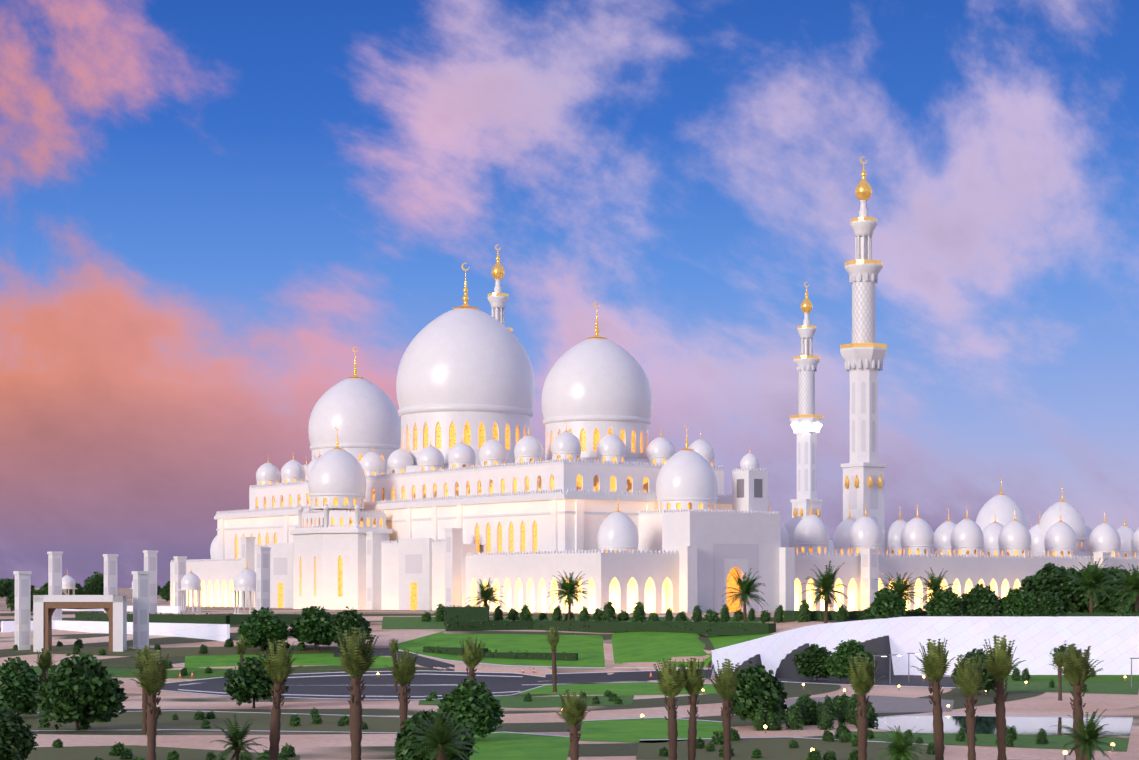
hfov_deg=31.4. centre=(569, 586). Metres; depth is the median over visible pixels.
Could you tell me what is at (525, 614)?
shrub
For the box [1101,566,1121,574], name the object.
plateau tree
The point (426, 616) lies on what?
shrub
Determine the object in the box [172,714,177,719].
shrub
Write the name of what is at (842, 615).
shrub
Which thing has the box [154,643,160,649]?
shrub
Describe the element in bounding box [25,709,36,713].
shrub
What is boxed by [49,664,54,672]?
shrub
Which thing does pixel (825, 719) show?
shrub
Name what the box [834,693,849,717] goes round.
shrub
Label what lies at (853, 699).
shrub
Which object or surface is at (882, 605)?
tree
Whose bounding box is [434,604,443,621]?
shrub
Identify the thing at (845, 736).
shrub
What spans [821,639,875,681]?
tree
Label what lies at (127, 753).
shrub
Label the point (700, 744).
shrub
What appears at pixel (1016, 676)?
shrub
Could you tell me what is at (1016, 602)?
bush
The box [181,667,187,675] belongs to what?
shrub
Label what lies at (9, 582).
tree
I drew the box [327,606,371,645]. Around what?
tree
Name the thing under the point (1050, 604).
bush
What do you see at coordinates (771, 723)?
shrub
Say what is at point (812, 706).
shrub
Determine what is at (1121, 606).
shrub
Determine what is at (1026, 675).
shrub
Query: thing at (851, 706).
shrub
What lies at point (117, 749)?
shrub
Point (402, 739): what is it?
tree
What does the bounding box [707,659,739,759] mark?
tied palm
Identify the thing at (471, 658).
tied palm
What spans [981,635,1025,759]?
tied palm
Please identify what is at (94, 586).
tree
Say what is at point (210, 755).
shrub
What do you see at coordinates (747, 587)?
palm
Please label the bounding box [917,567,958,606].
palm
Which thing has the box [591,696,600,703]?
shrub
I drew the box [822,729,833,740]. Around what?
shrub
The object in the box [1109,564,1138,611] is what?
palm
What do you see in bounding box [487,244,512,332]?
minaret
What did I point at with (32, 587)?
tree
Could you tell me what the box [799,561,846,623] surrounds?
palm
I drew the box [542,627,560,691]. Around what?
tied palm
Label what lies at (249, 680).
tree
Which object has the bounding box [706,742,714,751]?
shrub
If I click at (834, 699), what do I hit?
shrub
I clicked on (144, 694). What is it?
tied palm
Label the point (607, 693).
shrub
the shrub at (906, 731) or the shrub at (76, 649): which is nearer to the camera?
the shrub at (906, 731)
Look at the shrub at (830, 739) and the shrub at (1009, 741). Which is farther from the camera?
the shrub at (830, 739)
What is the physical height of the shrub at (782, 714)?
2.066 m
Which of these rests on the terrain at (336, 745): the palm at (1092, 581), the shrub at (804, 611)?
the shrub at (804, 611)
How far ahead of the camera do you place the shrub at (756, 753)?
160.55 m
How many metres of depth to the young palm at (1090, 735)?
140.44 m
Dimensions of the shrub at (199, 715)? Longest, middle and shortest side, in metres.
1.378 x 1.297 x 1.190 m
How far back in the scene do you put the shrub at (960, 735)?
177.97 m
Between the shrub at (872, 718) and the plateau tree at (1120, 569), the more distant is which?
the plateau tree at (1120, 569)
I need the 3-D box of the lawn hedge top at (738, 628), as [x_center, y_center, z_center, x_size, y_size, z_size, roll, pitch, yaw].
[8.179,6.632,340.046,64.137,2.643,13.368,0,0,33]
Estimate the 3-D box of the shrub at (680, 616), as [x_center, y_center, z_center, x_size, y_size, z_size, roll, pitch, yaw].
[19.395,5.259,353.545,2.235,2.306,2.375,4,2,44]
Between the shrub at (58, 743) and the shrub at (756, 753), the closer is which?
the shrub at (756, 753)
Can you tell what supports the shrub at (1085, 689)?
on the terrain at (336, 745)
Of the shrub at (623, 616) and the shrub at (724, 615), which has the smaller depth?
the shrub at (724, 615)
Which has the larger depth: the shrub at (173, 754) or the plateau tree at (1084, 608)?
the plateau tree at (1084, 608)
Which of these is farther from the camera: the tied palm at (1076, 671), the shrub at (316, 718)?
the shrub at (316, 718)
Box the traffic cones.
[179,667,683,677]
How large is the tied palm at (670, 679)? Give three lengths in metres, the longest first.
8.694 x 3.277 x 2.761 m
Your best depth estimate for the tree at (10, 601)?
418.74 m
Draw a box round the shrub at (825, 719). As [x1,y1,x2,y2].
[817,705,834,729]
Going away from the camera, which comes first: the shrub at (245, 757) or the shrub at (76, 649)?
the shrub at (245, 757)
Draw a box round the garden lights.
[377,653,1138,759]
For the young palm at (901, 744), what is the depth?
139.10 m
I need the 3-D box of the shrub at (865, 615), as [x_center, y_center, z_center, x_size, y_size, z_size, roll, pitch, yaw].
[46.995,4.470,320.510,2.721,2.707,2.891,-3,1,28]
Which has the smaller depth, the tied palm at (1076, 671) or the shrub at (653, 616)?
the tied palm at (1076, 671)
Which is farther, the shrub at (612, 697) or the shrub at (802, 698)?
the shrub at (612, 697)
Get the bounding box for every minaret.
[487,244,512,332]
[790,282,822,518]
[840,156,886,553]
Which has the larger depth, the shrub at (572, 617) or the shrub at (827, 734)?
the shrub at (572, 617)
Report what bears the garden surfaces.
on the terrain at (336, 745)
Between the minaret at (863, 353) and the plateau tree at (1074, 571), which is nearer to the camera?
the plateau tree at (1074, 571)
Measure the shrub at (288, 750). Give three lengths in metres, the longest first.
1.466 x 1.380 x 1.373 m
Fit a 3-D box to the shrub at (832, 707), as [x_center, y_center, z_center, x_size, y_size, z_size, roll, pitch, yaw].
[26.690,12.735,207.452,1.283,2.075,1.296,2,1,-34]
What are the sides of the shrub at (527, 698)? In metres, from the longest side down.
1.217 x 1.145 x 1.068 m
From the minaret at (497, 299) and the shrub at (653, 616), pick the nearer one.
the shrub at (653, 616)
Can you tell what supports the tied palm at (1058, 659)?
on the terrain at (336, 745)
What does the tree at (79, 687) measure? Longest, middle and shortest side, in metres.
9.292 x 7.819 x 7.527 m
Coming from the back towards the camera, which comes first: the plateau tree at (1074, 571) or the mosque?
the mosque
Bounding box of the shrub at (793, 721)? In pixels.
[785,705,803,729]
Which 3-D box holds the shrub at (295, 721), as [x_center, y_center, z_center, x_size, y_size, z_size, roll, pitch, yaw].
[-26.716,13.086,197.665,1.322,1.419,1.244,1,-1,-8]
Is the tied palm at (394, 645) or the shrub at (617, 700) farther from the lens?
the tied palm at (394, 645)
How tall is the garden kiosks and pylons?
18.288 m
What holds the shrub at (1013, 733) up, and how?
on the terrain at (336, 745)
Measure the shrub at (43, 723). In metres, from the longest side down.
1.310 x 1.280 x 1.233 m
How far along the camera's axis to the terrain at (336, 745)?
232.26 m
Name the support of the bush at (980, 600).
on the garden surfaces
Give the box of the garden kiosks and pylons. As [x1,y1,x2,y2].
[13,547,270,651]
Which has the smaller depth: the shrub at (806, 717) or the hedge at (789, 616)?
the shrub at (806, 717)
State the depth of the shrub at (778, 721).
191.99 m
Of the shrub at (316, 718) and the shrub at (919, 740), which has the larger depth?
the shrub at (316, 718)
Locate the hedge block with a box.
[443,605,489,624]
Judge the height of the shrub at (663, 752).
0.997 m
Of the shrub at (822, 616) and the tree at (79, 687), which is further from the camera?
the shrub at (822, 616)
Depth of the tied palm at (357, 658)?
139.68 m
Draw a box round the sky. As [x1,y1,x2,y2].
[0,0,1138,587]
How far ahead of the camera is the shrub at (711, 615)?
354.12 m
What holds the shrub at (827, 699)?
on the terrain at (336, 745)
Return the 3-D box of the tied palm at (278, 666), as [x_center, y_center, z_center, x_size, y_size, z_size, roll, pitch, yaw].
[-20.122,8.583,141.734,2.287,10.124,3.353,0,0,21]
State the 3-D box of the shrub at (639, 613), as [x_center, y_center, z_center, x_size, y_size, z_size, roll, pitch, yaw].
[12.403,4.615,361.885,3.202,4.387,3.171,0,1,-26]
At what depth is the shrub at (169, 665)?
299.15 m
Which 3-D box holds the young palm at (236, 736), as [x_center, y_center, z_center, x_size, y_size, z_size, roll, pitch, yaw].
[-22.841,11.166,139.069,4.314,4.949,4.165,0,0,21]
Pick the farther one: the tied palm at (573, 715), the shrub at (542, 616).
the shrub at (542, 616)
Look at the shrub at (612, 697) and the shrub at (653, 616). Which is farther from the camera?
the shrub at (653, 616)
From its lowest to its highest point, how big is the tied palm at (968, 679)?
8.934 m
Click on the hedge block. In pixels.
(470, 613)
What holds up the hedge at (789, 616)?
on the terrain at (336, 745)
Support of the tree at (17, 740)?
on the terrain at (336, 745)
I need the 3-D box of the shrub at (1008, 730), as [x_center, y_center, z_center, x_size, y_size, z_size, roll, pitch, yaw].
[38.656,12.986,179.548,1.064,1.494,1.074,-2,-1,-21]
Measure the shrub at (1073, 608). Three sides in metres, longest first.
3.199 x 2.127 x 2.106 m
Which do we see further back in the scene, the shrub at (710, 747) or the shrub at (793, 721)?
the shrub at (793, 721)
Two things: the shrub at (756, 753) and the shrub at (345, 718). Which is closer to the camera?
the shrub at (756, 753)
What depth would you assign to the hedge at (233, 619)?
375.89 m
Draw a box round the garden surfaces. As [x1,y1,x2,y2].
[1,606,1138,759]
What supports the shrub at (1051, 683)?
on the terrain at (336, 745)
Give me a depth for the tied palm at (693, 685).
142.06 m
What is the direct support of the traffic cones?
on the terrain at (336, 745)
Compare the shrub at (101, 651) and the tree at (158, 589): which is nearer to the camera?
the shrub at (101, 651)
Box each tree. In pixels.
[0,578,14,597]
[0,582,11,597]
[0,657,42,715]
[0,702,38,759]
[6,589,34,611]
[12,585,35,592]
[28,652,128,730]
[32,583,64,594]
[67,582,83,594]
[83,572,103,584]
[83,578,103,594]
[157,579,169,601]
[157,582,160,595]
[222,653,288,707]
[236,607,288,650]
[288,605,335,649]
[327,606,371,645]
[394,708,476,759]
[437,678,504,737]
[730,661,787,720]
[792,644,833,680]
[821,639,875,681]
[867,585,906,618]
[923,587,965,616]
[951,648,995,694]
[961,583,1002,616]
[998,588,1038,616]
[1019,563,1082,612]
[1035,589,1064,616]
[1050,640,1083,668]
[1064,567,1080,574]
[1070,564,1111,612]
[1098,573,1138,612]
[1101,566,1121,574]
[1111,565,1131,572]
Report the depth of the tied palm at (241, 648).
272.27 m
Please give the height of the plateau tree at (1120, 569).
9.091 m
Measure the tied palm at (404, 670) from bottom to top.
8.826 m
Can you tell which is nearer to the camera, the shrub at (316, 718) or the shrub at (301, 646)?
the shrub at (316, 718)
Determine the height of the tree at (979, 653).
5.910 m
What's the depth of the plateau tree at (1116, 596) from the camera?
327.63 m
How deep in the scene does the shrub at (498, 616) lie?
374.52 m
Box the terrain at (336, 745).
[0,588,1138,759]
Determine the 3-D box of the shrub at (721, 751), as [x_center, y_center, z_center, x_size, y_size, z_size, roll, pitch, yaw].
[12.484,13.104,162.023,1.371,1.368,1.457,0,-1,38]
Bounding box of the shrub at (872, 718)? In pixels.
[866,700,878,724]
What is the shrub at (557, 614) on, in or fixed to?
on the terrain at (336, 745)
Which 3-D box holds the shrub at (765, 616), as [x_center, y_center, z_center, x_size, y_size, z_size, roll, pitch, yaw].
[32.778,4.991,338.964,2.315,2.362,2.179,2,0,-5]
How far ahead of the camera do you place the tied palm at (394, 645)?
261.72 m
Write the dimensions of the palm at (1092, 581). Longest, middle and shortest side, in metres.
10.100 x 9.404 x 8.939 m
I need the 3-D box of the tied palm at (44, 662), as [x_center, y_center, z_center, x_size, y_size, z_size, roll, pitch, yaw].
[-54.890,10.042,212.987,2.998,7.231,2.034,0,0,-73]
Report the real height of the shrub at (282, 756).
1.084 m
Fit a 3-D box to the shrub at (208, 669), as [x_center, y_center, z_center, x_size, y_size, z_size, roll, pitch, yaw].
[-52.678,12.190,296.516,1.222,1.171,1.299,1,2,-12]
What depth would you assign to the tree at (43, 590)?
435.71 m
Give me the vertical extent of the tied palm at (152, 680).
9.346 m
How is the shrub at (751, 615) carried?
on the terrain at (336, 745)
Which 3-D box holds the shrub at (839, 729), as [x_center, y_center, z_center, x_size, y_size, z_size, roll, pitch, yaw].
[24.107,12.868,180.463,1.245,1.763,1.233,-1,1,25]
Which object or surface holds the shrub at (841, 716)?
on the terrain at (336, 745)
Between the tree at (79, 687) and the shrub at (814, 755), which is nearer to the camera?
the shrub at (814, 755)
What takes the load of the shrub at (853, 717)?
on the terrain at (336, 745)
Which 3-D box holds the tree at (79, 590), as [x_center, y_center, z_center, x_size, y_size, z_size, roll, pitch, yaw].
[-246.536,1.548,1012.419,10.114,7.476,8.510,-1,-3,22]
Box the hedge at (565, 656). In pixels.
[422,646,577,660]
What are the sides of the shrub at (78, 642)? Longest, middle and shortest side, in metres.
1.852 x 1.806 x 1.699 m
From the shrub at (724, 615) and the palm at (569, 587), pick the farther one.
the palm at (569, 587)
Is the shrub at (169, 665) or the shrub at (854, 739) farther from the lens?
the shrub at (169, 665)
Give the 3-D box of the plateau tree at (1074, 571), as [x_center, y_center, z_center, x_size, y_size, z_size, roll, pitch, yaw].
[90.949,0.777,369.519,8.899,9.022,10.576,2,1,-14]
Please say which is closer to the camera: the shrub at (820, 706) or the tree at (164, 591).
the shrub at (820, 706)
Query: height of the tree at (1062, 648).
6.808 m
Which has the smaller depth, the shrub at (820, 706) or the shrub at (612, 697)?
the shrub at (820, 706)
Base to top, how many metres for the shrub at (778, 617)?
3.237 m
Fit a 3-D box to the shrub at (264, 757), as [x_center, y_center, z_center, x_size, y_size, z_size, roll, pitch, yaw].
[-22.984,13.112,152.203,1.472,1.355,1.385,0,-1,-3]
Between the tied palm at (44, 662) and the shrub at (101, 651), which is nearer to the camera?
the tied palm at (44, 662)
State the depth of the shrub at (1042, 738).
174.95 m
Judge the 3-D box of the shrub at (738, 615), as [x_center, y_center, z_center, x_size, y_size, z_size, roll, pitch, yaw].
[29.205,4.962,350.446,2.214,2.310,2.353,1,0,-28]
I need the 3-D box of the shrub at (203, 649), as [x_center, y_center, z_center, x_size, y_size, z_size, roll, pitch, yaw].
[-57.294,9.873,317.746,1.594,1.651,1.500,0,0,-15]
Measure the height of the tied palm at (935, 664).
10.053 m
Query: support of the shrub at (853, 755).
on the terrain at (336, 745)
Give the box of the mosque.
[170,263,1138,612]
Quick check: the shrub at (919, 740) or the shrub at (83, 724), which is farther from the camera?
the shrub at (83, 724)
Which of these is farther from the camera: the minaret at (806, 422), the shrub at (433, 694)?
the minaret at (806, 422)
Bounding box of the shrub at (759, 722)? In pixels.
[753,707,767,730]
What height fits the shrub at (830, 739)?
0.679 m
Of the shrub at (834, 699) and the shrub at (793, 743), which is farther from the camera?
the shrub at (834, 699)
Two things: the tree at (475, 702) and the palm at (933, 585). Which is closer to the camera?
the tree at (475, 702)
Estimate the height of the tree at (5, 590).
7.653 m
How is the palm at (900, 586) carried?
on the garden surfaces
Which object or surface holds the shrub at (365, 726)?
on the terrain at (336, 745)
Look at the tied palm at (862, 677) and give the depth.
140.77 m
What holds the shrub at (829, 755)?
on the terrain at (336, 745)
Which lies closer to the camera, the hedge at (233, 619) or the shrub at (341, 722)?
the shrub at (341, 722)
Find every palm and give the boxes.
[34,648,56,715]
[128,650,170,759]
[130,645,151,732]
[211,714,268,759]
[234,637,248,662]
[257,638,301,759]
[336,627,383,759]
[385,648,417,732]
[386,638,399,691]
[400,710,479,759]
[458,637,487,680]
[465,579,505,609]
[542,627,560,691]
[546,570,592,620]
[551,690,590,759]
[649,658,691,759]
[681,658,708,759]
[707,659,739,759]
[722,568,767,622]
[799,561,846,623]
[847,653,883,759]
[873,572,922,610]
[874,726,927,759]
[912,638,954,759]
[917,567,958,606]
[949,654,992,759]
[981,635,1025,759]
[1049,644,1103,759]
[1050,709,1123,759]
[1053,651,1065,700]
[1058,558,1125,612]
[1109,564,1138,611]
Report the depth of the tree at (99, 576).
835.91 m
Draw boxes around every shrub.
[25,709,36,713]
[38,717,50,727]
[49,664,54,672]
[52,738,63,747]
[72,646,80,653]
[74,638,83,647]
[79,718,90,728]
[98,648,106,655]
[108,742,125,755]
[119,747,133,758]
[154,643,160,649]
[166,660,172,668]
[166,749,179,759]
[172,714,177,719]
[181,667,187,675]
[193,710,205,719]
[198,645,208,653]
[201,719,210,728]
[205,666,212,672]
[205,711,215,718]
[205,751,216,759]
[224,638,233,646]
[239,752,253,759]
[256,753,269,759]
[278,752,287,759]
[279,743,295,756]
[289,714,300,725]
[296,641,305,650]
[309,707,318,714]
[310,712,322,723]
[337,719,344,725]
[340,715,349,724]
[362,722,367,729]
[421,611,431,621]
[429,690,437,698]
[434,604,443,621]
[493,605,503,620]
[506,608,519,620]
[519,604,532,620]
[523,694,532,701]
[538,612,547,619]
[552,605,562,620]
[565,612,574,620]
[578,606,591,620]
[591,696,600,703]
[592,608,602,620]
[601,601,616,621]
[604,689,610,696]
[608,692,617,700]
[614,697,622,703]
[616,610,629,620]
[630,602,646,621]
[647,611,659,620]
[658,746,668,756]
[665,607,672,620]
[675,611,686,620]
[691,605,703,621]
[696,737,704,748]
[703,609,719,621]
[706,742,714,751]
[710,730,723,744]
[718,745,734,756]
[719,603,730,621]
[730,730,740,740]
[733,609,742,620]
[747,608,755,620]
[750,748,762,757]
[753,707,767,730]
[759,610,771,622]
[765,711,777,730]
[774,605,782,622]
[775,715,782,729]
[779,709,785,719]
[787,704,803,726]
[788,739,798,747]
[796,694,806,704]
[797,599,810,622]
[798,703,810,725]
[806,699,817,724]
[806,749,821,759]
[813,701,826,724]
[817,705,834,729]
[820,611,830,620]
[821,749,836,759]
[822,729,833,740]
[824,695,830,704]
[827,702,835,719]
[828,736,834,741]
[831,695,838,707]
[834,693,849,717]
[834,722,846,738]
[836,604,848,621]
[838,710,845,722]
[838,730,851,741]
[845,700,856,723]
[847,696,856,704]
[848,749,857,759]
[851,702,857,724]
[851,733,857,745]
[860,607,874,619]
[866,700,878,724]
[867,728,874,738]
[903,729,913,737]
[915,737,923,743]
[926,743,934,753]
[955,731,965,741]
[1005,733,1013,745]
[1006,725,1011,735]
[1010,725,1017,739]
[1011,668,1020,680]
[1021,668,1030,680]
[1035,728,1048,743]
[1049,679,1054,687]
[1069,603,1078,612]
[1082,684,1087,691]
[1115,598,1131,615]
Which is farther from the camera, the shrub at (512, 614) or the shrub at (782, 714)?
the shrub at (512, 614)
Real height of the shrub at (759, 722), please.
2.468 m
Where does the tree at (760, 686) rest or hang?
on the terrain at (336, 745)
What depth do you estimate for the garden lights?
273.83 m
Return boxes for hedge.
[75,611,336,624]
[422,646,577,660]
[783,609,1138,622]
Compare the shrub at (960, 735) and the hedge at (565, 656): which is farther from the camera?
the hedge at (565, 656)
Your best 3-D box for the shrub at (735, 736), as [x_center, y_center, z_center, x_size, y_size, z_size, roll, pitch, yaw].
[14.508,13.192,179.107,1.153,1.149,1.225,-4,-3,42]
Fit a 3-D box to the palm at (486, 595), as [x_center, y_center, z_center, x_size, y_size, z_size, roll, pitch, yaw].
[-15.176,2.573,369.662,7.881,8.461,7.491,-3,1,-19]
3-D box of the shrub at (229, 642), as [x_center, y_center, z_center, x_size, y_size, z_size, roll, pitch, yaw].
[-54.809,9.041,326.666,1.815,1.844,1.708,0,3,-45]
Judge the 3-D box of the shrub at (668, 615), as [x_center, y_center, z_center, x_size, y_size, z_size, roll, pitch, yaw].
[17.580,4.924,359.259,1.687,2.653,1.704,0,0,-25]
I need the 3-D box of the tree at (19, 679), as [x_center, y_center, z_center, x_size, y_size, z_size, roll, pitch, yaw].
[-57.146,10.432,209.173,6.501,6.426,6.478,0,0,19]
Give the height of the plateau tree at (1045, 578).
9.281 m
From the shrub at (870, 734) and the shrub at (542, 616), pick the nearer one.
the shrub at (870, 734)
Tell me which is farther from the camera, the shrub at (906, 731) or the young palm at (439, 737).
the shrub at (906, 731)
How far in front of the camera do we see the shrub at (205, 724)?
193.85 m
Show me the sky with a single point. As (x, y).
(207, 206)
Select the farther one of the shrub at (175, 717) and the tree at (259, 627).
the tree at (259, 627)
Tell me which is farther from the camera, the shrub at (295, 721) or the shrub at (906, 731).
the shrub at (295, 721)
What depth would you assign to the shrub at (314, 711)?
214.43 m
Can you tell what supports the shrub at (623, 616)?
on the terrain at (336, 745)
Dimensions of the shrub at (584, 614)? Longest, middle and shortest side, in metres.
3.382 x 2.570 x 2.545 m
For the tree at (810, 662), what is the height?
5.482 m
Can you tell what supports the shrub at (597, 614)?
on the terrain at (336, 745)
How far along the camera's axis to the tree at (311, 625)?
320.55 m
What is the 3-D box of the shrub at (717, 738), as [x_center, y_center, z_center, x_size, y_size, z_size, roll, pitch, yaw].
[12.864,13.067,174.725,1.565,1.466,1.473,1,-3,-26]
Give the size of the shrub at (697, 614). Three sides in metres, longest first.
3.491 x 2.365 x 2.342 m
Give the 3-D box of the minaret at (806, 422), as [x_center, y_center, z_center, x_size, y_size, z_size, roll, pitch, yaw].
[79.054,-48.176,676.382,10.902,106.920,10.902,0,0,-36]
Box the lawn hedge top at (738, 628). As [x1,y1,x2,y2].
[445,618,775,635]
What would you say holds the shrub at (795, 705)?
on the terrain at (336, 745)
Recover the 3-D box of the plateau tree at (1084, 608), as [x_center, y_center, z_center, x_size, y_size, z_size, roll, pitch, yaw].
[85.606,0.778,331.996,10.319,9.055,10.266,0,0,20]
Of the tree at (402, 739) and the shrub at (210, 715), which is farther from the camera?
the shrub at (210, 715)
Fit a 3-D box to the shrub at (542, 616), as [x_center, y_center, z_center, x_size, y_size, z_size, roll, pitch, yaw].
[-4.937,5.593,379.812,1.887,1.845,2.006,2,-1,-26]
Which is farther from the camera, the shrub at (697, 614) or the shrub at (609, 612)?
the shrub at (609, 612)
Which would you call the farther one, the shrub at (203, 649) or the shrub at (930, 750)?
the shrub at (203, 649)

